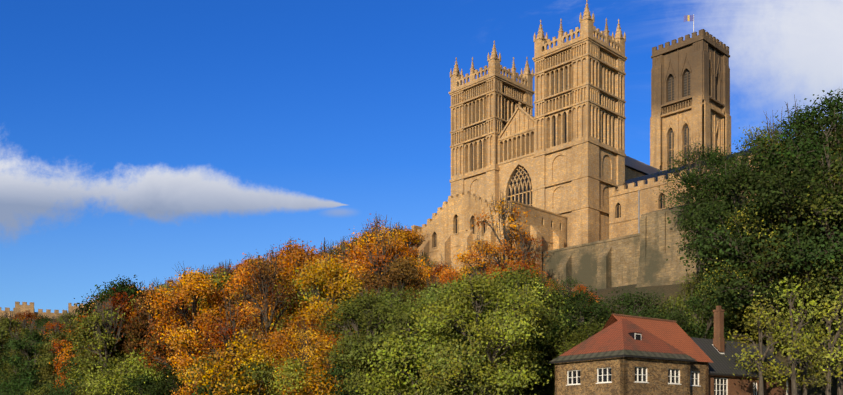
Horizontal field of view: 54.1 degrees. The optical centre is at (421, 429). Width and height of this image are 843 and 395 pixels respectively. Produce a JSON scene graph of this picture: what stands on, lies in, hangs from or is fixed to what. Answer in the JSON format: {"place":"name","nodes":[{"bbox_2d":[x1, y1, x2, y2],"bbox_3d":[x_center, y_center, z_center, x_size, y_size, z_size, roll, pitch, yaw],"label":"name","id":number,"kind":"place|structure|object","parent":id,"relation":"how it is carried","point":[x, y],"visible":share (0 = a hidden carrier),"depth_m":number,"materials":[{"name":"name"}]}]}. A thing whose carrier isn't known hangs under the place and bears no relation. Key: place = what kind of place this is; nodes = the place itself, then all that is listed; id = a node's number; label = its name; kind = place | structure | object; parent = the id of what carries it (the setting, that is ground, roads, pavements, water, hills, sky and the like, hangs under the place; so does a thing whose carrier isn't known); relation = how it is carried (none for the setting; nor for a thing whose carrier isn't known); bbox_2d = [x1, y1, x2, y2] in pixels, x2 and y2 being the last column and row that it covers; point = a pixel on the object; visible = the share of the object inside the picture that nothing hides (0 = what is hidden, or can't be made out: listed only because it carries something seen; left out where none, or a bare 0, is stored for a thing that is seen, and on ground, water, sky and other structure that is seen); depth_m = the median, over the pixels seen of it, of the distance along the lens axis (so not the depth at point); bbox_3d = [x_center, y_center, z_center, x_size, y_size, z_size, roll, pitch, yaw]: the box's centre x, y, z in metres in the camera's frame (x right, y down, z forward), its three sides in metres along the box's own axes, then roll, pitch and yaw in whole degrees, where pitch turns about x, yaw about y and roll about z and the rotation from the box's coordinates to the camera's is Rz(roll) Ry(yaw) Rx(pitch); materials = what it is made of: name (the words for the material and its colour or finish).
{"place":"outdoors","nodes":[
{"label":"outdoors","id":0,"kind":"place"},
{"bbox_2d":[0,0,842,312],"label":"sky","id":1,"kind":"structure","parent":0,"point":[143,139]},
{"bbox_2d":[158,272,837,394],"bbox_3d":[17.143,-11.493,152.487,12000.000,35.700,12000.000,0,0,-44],"label":"terrain","id":2,"kind":"structure","parent":0,"point":[668,291],"depth_m":113.80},
{"bbox_2d":[0,333,22,385],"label":"tree","id":3,"kind":"object","parent":2,"relation":"on","point":[2,365],"visible":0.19,"depth_m":175.53,"materials":[{"name":"green plant"}]},
{"bbox_2d":[0,311,26,371],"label":"tree","id":4,"kind":"object","parent":2,"relation":"on","point":[8,324],"visible":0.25,"depth_m":187.01,"materials":[{"name":"green plant"}]},
{"bbox_2d":[0,371,32,394],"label":"tree","id":5,"kind":"object","parent":2,"relation":"on","point":[6,385],"visible":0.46,"depth_m":163.39,"materials":[{"name":"green plant"}]},
{"bbox_2d":[0,319,48,377],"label":"tree","id":6,"kind":"object","parent":2,"relation":"on","point":[15,354],"visible":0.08,"depth_m":172.88,"materials":[{"name":"green plant"}]},
{"bbox_2d":[0,364,53,394],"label":"tree","id":7,"kind":"object","parent":2,"relation":"on","point":[27,382],"visible":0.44,"depth_m":160.24,"materials":[{"name":"green plant"}]},
{"bbox_2d":[0,324,58,392],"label":"tree","id":8,"kind":"object","parent":2,"relation":"on","point":[19,344],"visible":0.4,"depth_m":164.16,"materials":[{"name":"green plant"}]},
{"bbox_2d":[0,302,82,320],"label":"castle","id":9,"kind":"structure","parent":2,"relation":"on","point":[24,306],"depth_m":338.40,"materials":[{"name":"stone"}]},
{"bbox_2d":[29,327,78,387],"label":"tree","id":10,"kind":"object","parent":2,"relation":"on","point":[44,361],"visible":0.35,"depth_m":159.45,"materials":[{"name":"green plant"}]},
{"bbox_2d":[37,354,90,394],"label":"tree","id":11,"kind":"object","parent":2,"relation":"on","point":[66,390],"visible":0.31,"depth_m":145.20,"materials":[{"name":"green plant"}]},
{"bbox_2d":[48,322,90,392],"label":"tree","id":12,"kind":"object","parent":2,"relation":"on","point":[61,358],"visible":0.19,"depth_m":154.24,"materials":[{"name":"orange plant"}]},
{"bbox_2d":[60,366,92,394],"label":"tree","id":13,"kind":"object","parent":2,"relation":"on","point":[75,376],"visible":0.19,"depth_m":141.11,"materials":[{"name":"green plant"}]},
{"bbox_2d":[63,299,126,371],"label":"tree","id":14,"kind":"object","parent":2,"relation":"on","point":[88,327],"visible":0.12,"depth_m":145.56,"materials":[{"name":"green plant"}]},
{"bbox_2d":[66,301,127,378],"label":"tree","id":15,"kind":"object","parent":2,"relation":"on","point":[85,333],"visible":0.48,"depth_m":138.68,"materials":[{"name":"green plant"}]},
{"bbox_2d":[67,298,136,392],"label":"tree","id":16,"kind":"object","parent":2,"relation":"on","point":[103,322],"visible":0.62,"depth_m":136.61,"materials":[{"name":"green plant"}]},
{"bbox_2d":[78,364,134,394],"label":"tree","id":17,"kind":"object","parent":2,"relation":"on","point":[99,392],"visible":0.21,"depth_m":132.16,"materials":[{"name":"green plant"}]},
{"bbox_2d":[73,274,146,318],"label":"tree","id":18,"kind":"object","parent":2,"relation":"on","point":[127,288],"visible":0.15,"depth_m":167.14,"materials":[{"name":"green plant"}]},
{"bbox_2d":[68,287,156,359],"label":"tree","id":19,"kind":"object","parent":2,"relation":"on","point":[123,304],"visible":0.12,"depth_m":146.07,"materials":[{"name":"green plant"}]},
{"bbox_2d":[83,349,170,394],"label":"tree","id":20,"kind":"object","parent":2,"relation":"on","point":[136,366],"visible":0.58,"depth_m":124.91,"materials":[{"name":"green plant"}]},
{"bbox_2d":[113,370,171,394],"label":"tree","id":21,"kind":"object","parent":2,"relation":"on","point":[140,384],"visible":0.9,"depth_m":122.59,"materials":[{"name":"green plant"}]},
{"bbox_2d":[118,280,168,369],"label":"tree","id":22,"kind":"object","parent":2,"relation":"on","point":[137,332],"visible":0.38,"depth_m":132.79,"materials":[{"name":"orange plant"}]},
{"bbox_2d":[140,310,183,391],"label":"tree","id":23,"kind":"object","parent":2,"relation":"on","point":[159,347],"visible":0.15,"depth_m":126.66,"materials":[{"name":"orange plant"}]},
{"bbox_2d":[135,295,199,382],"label":"tree","id":24,"kind":"object","parent":2,"relation":"on","point":[159,360],"visible":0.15,"depth_m":123.23,"materials":[{"name":"orange plant"}]},
{"bbox_2d":[145,358,190,394],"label":"tree","id":25,"kind":"object","parent":2,"relation":"on","point":[172,379],"visible":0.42,"depth_m":119.20,"materials":[{"name":"green plant"}]},
{"bbox_2d":[136,263,244,394],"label":"tree","id":26,"kind":"object","parent":2,"relation":"on","point":[174,303],"visible":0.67,"depth_m":112.64,"materials":[{"name":"orange plant"}]},
{"bbox_2d":[167,349,226,394],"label":"tree","id":27,"kind":"object","parent":2,"relation":"on","point":[184,364],"visible":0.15,"depth_m":112.59,"materials":[{"name":"orange plant"}]},
{"bbox_2d":[174,261,248,362],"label":"tree","id":28,"kind":"object","parent":2,"relation":"on","point":[217,280],"visible":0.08,"depth_m":125.02,"materials":[{"name":"orange plant"}]},
{"bbox_2d":[176,339,262,394],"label":"tree","id":29,"kind":"object","parent":2,"relation":"on","point":[200,391],"visible":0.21,"depth_m":108.73,"materials":[{"name":"orange plant"}]},
{"bbox_2d":[181,297,276,380],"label":"tree","id":30,"kind":"object","parent":2,"relation":"on","point":[226,332],"visible":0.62,"depth_m":107.68,"materials":[{"name":"orange plant"}]},
{"bbox_2d":[179,329,291,394],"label":"tree","id":31,"kind":"object","parent":2,"relation":"on","point":[248,355],"visible":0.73,"depth_m":101.19,"materials":[{"name":"orange plant"}]},
{"bbox_2d":[208,353,284,394],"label":"tree","id":32,"kind":"object","parent":2,"relation":"on","point":[265,375],"visible":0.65,"depth_m":99.53,"materials":[{"name":"green plant"}]},
{"bbox_2d":[198,262,294,353],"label":"tree","id":33,"kind":"object","parent":2,"relation":"on","point":[235,286],"visible":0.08,"depth_m":115.98,"materials":[{"name":"orange plant"}]},
{"bbox_2d":[213,248,307,391],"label":"tree","id":34,"kind":"object","parent":2,"relation":"on","point":[265,278],"visible":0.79,"depth_m":103.64,"materials":[{"name":"orange plant"}]},
{"bbox_2d":[264,355,325,394],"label":"tree","id":35,"kind":"object","parent":2,"relation":"on","point":[292,368],"visible":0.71,"depth_m":94.77,"materials":[{"name":"green plant"}]},
{"bbox_2d":[250,312,344,393],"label":"tree","id":36,"kind":"object","parent":2,"relation":"on","point":[278,342],"visible":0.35,"depth_m":100.17,"materials":[{"name":"orange plant"}]},
{"bbox_2d":[229,238,368,351],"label":"tree","id":37,"kind":"object","parent":2,"relation":"on","point":[297,260],"visible":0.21,"depth_m":113.30,"materials":[{"name":"orange plant"}]},
{"bbox_2d":[266,320,332,394],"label":"tree","id":38,"kind":"object","parent":2,"relation":"on","point":[301,338],"visible":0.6,"depth_m":96.75,"materials":[{"name":"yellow plant"}]},
{"bbox_2d":[269,337,363,394],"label":"tree","id":39,"kind":"object","parent":2,"relation":"on","point":[318,364],"visible":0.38,"depth_m":93.73,"materials":[{"name":"orange plant"}]},
{"bbox_2d":[268,262,373,387],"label":"tree","id":40,"kind":"object","parent":2,"relation":"on","point":[305,293],"visible":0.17,"depth_m":107.92,"materials":[{"name":"orange plant"}]},
{"bbox_2d":[270,253,374,394],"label":"tree","id":41,"kind":"object","parent":2,"relation":"on","point":[331,292],"visible":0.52,"depth_m":104.85,"materials":[{"name":"orange plant"}]},
{"bbox_2d":[314,350,378,394],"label":"tree","id":42,"kind":"object","parent":2,"relation":"on","point":[335,374],"visible":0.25,"depth_m":88.92,"materials":[{"name":"green plant"}]},
{"bbox_2d":[333,239,379,306],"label":"tree","id":43,"kind":"object","parent":2,"relation":"on","point":[359,255],"visible":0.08,"depth_m":117.39,"materials":[{"name":"orange plant"}]},
{"bbox_2d":[313,287,402,394],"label":"tree","id":44,"kind":"object","parent":2,"relation":"on","point":[363,300],"visible":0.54,"depth_m":87.53,"materials":[{"name":"green plant"}]},
{"bbox_2d":[333,289,408,349],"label":"tree","id":45,"kind":"object","parent":2,"relation":"on","point":[392,297],"visible":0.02,"depth_m":93.25,"materials":[{"name":"green plant"}]},
{"bbox_2d":[335,344,411,394],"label":"tree","id":46,"kind":"object","parent":2,"relation":"on","point":[361,379],"visible":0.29,"depth_m":85.40,"materials":[{"name":"green plant"}]},
{"bbox_2d":[347,214,409,252],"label":"tree","id":47,"kind":"object","parent":2,"relation":"on","point":[378,222],"visible":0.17,"depth_m":147.89,"materials":[{"name":"orange plant"}]},
{"bbox_2d":[334,281,424,342],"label":"tree","id":48,"kind":"object","parent":2,"relation":"on","point":[405,294],"visible":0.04,"depth_m":95.82,"materials":[{"name":"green plant"}]},
{"bbox_2d":[317,225,442,296],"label":"tree","id":49,"kind":"object","parent":2,"relation":"on","point":[428,274],"visible":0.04,"depth_m":124.95,"materials":[{"name":"orange plant"}]},
{"bbox_2d":[338,217,438,299],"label":"tree","id":50,"kind":"object","parent":2,"relation":"on","point":[371,257],"visible":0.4,"depth_m":112.97,"materials":[{"name":"orange plant"}]},
{"bbox_2d":[368,238,421,295],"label":"tree","id":51,"kind":"object","parent":2,"relation":"on","point":[393,257],"visible":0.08,"depth_m":118.66,"materials":[{"name":"orange plant"}]},
{"bbox_2d":[349,251,446,307],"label":"tree","id":52,"kind":"object","parent":2,"relation":"on","point":[402,272],"visible":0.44,"depth_m":103.82,"materials":[{"name":"green plant"}]},
{"bbox_2d":[338,298,459,394],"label":"tree","id":53,"kind":"object","parent":2,"relation":"on","point":[400,319],"visible":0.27,"depth_m":84.52,"materials":[{"name":"green plant"}]},
{"bbox_2d":[387,225,426,262],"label":"tree","id":54,"kind":"object","parent":2,"relation":"on","point":[410,235],"visible":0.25,"depth_m":146.87,"materials":[{"name":"orange plant"}]},
{"bbox_2d":[347,319,490,394],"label":"tree","id":55,"kind":"object","parent":2,"relation":"on","point":[404,353],"visible":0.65,"depth_m":79.82,"materials":[{"name":"green plant"}]},
{"bbox_2d":[424,254,461,285],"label":"tree","id":56,"kind":"object","parent":2,"relation":"on","point":[439,267],"visible":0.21,"depth_m":120.98,"materials":[{"name":"orange plant"}]},
{"bbox_2d":[377,273,511,391],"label":"tree","id":57,"kind":"object","parent":2,"relation":"on","point":[431,297],"visible":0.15,"depth_m":84.20,"materials":[{"name":"green plant"}]},
{"bbox_2d":[435,262,462,287],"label":"tree","id":58,"kind":"object","parent":2,"relation":"on","point":[448,276],"visible":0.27,"depth_m":111.41,"materials":[{"name":"orange plant"}]},
{"bbox_2d":[421,288,489,394],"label":"tree","id":59,"kind":"object","parent":2,"relation":"on","point":[450,332],"visible":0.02,"depth_m":83.31,"materials":[{"name":"green plant"}]},
{"bbox_2d":[408,331,538,394],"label":"tree","id":60,"kind":"object","parent":2,"relation":"on","point":[449,391],"visible":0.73,"depth_m":76.46,"materials":[{"name":"green plant"}]},
{"bbox_2d":[449,231,503,280],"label":"tree","id":61,"kind":"object","parent":2,"relation":"on","point":[482,248],"visible":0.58,"depth_m":118.48,"materials":[{"name":"orange plant"}]},
{"bbox_2d":[406,272,551,394],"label":"tree","id":62,"kind":"object","parent":2,"relation":"on","point":[494,332],"visible":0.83,"depth_m":76.34,"materials":[{"name":"green plant"}]},
{"bbox_2d":[409,191,566,284],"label":"chapel","id":63,"kind":"structure","parent":2,"relation":"on","point":[448,236],"depth_m":140.86,"materials":[{"name":"stone"}]},
{"bbox_2d":[449,41,534,205],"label":"tower","id":64,"kind":"structure","parent":2,"relation":"on","point":[483,108],"depth_m":159.85,"materials":[{"name":"stone"}]},
{"bbox_2d":[466,190,530,270],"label":"tree","id":65,"kind":"object","parent":2,"relation":"on","point":[507,235],"visible":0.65,"depth_m":125.46,"materials":[{"name":"orange plant"}]},
{"bbox_2d":[475,258,564,297],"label":"tree","id":66,"kind":"object","parent":2,"relation":"on","point":[524,264],"visible":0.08,"depth_m":112.00,"materials":[{"name":"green plant"}]},
{"bbox_2d":[493,225,549,274],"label":"tree","id":67,"kind":"object","parent":2,"relation":"on","point":[521,240],"visible":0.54,"depth_m":123.81,"materials":[{"name":"orange plant"}]},
{"bbox_2d":[479,282,564,394],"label":"tree","id":68,"kind":"object","parent":2,"relation":"on","point":[536,342],"visible":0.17,"depth_m":83.17,"materials":[{"name":"green plant"}]},
{"bbox_2d":[466,265,590,364],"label":"tree","id":69,"kind":"object","parent":2,"relation":"on","point":[531,286],"visible":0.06,"depth_m":90.24,"materials":[{"name":"green plant"}]},
{"bbox_2d":[480,259,585,391],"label":"tree","id":70,"kind":"object","parent":2,"relation":"on","point":[519,279],"visible":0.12,"depth_m":88.72,"materials":[{"name":"green plant"}]},
{"bbox_2d":[497,322,584,394],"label":"tree","id":71,"kind":"object","parent":2,"relation":"on","point":[535,389],"visible":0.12,"depth_m":86.54,"materials":[{"name":"green plant"}]},
{"bbox_2d":[519,306,595,391],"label":"tree","id":72,"kind":"object","parent":2,"relation":"on","point":[554,352],"visible":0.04,"depth_m":89.19,"materials":[{"name":"green plant"}]},
{"bbox_2d":[547,273,590,305],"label":"tree","id":73,"kind":"object","parent":2,"relation":"on","point":[568,281],"visible":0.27,"depth_m":103.70,"materials":[{"name":"green plant"}]},
{"bbox_2d":[543,317,605,394],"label":"tree","id":74,"kind":"object","parent":2,"relation":"on","point":[591,330],"visible":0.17,"depth_m":84.70,"materials":[{"name":"green plant"}]},
{"bbox_2d":[532,0,626,246],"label":"tower","id":75,"kind":"structure","parent":2,"relation":"on","point":[579,155],"depth_m":144.89,"materials":[{"name":"stone"}]},
{"bbox_2d":[499,102,534,209],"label":"gabled facade","id":76,"kind":"object","parent":75,"relation":"attached to","point":[517,159],"visible":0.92,"depth_m":153.94,"materials":[{"name":"stone"}]},
{"bbox_2d":[516,285,645,391],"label":"tree","id":77,"kind":"object","parent":2,"relation":"on","point":[578,303],"visible":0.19,"depth_m":88.49,"materials":[{"name":"green plant"}]},
{"bbox_2d":[531,115,661,181],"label":"nave body","id":78,"kind":"structure","parent":2,"relation":"on","point":[634,168],"depth_m":173.59,"materials":[{"name":"metal"}]},
{"bbox_2d":[650,29,730,170],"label":"central tower","id":79,"kind":"structure","parent":78,"relation":"on","point":[690,88],"depth_m":194.91,"materials":[{"name":"stone"}]},
{"bbox_2d":[578,287,690,334],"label":"tree","id":80,"kind":"object","parent":2,"relation":"on","point":[626,302],"visible":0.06,"depth_m":93.05,"materials":[{"name":"green plant"}]},
{"bbox_2d":[542,199,793,291],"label":"retaining wall","id":81,"kind":"structure","parent":2,"relation":"on","point":[642,256],"depth_m":125.44,"materials":[{"name":"stone"}]},
{"bbox_2d":[549,306,791,394],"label":"house","id":82,"kind":"structure","parent":2,"relation":"on","point":[619,354],"depth_m":75.29,"materials":[{"name":"brick"}]},
{"bbox_2d":[641,293,706,337],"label":"tree","id":83,"kind":"object","parent":2,"relation":"on","point":[668,305],"visible":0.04,"depth_m":95.35,"materials":[{"name":"green plant"}]},
{"bbox_2d":[657,299,700,337],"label":"tree","id":84,"kind":"object","parent":2,"relation":"on","point":[681,318],"visible":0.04,"depth_m":90.74,"materials":[{"name":"green plant"}]},
{"bbox_2d":[664,281,712,321],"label":"tree","id":85,"kind":"object","parent":2,"relation":"on","point":[690,288],"visible":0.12,"depth_m":105.33,"materials":[{"name":"green plant"}]},
{"bbox_2d":[652,134,737,281],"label":"tree","id":86,"kind":"object","parent":2,"relation":"on","point":[693,157],"visible":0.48,"depth_m":111.60,"materials":[{"name":"green plant"}]},
{"bbox_2d":[678,284,738,341],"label":"tree","id":87,"kind":"object","parent":2,"relation":"on","point":[707,327],"visible":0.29,"depth_m":95.12,"materials":[{"name":"green plant"}]},
{"bbox_2d":[670,142,752,235],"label":"tree","id":88,"kind":"object","parent":2,"relation":"on","point":[693,178],"visible":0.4,"depth_m":108.93,"materials":[{"name":"green plant"}]},
{"bbox_2d":[676,259,760,339],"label":"tree","id":89,"kind":"object","parent":2,"relation":"on","point":[702,290],"visible":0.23,"depth_m":102.38,"materials":[{"name":"green plant"}]},
{"bbox_2d":[609,135,832,238],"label":"dormitory","id":90,"kind":"structure","parent":2,"relation":"on","point":[632,201],"depth_m":141.73,"materials":[{"name":"stone"}]},
{"bbox_2d":[675,153,784,341],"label":"tree","id":91,"kind":"object","parent":2,"relation":"on","point":[733,184],"visible":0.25,"depth_m":100.64,"materials":[{"name":"green plant"}]},
{"bbox_2d":[665,152,842,394],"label":"tree","id":92,"kind":"object","parent":2,"relation":"on","point":[786,181],"visible":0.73,"depth_m":90.21,"materials":[{"name":"green plant"}]},
{"bbox_2d":[714,125,793,211],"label":"tree","id":93,"kind":"object","parent":2,"relation":"on","point":[748,157],"visible":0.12,"depth_m":105.29,"materials":[{"name":"green plant"}]},
{"bbox_2d":[693,190,825,353],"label":"tree","id":94,"kind":"object","parent":2,"relation":"on","point":[770,231],"visible":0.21,"depth_m":94.53,"materials":[{"name":"green plant"}]},
{"bbox_2d":[724,290,801,394],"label":"tree","id":95,"kind":"object","parent":2,"relation":"on","point":[760,358],"visible":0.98,"depth_m":76.46,"materials":[{"name":"green plant"}]},
{"bbox_2d":[710,226,842,370],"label":"tree","id":96,"kind":"object","parent":2,"relation":"on","point":[745,325],"visible":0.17,"depth_m":93.41,"materials":[{"name":"green plant"}]},
{"bbox_2d":[723,110,830,199],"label":"tree","id":97,"kind":"object","parent":2,"relation":"on","point":[768,133],"visible":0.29,"depth_m":104.43,"materials":[{"name":"green plant"}]},
{"bbox_2d":[725,107,842,251],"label":"tree","id":98,"kind":"object","parent":2,"relation":"on","point":[814,152],"visible":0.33,"depth_m":92.94,"materials":[{"name":"green plant"}]},
{"bbox_2d":[742,95,841,187],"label":"tree","id":99,"kind":"object","parent":2,"relation":"on","point":[798,130],"visible":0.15,"depth_m":101.75,"materials":[{"name":"green plant"}]},
{"bbox_2d":[743,276,841,394],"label":"tree","id":100,"kind":"object","parent":2,"relation":"on","point":[799,348],"visible":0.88,"depth_m":76.41,"materials":[{"name":"green plant"}]},
{"bbox_2d":[766,147,842,390],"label":"tree","id":101,"kind":"object","parent":2,"relation":"on","point":[821,223],"visible":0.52,"depth_m":87.19,"materials":[{"name":"green plant"}]},
{"bbox_2d":[769,164,842,300],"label":"tree","id":102,"kind":"object","parent":2,"relation":"on","point":[816,229],"visible":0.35,"depth_m":88.03,"materials":[{"name":"green plant"}]},
{"bbox_2d":[776,314,835,394],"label":"tree","id":103,"kind":"object","parent":2,"relation":"on","point":[804,383],"visible":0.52,"depth_m":79.70,"materials":[{"name":"green plant"}]},
{"bbox_2d":[770,89,842,293],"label":"tree","id":104,"kind":"object","parent":2,"relation":"on","point":[837,103],"visible":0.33,"depth_m":99.41,"materials":[{"name":"green plant"}]},
{"bbox_2d":[795,291,842,394],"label":"tree","id":105,"kind":"object","parent":2,"relation":"on","point":[831,360],"visible":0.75,"depth_m":80.58,"materials":[{"name":"green plant"}]},
{"bbox_2d":[806,276,842,394],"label":"tree","id":106,"kind":"object","parent":2,"relation":"on","point":[839,388],"visible":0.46,"depth_m":83.83,"materials":[{"name":"green plant"}]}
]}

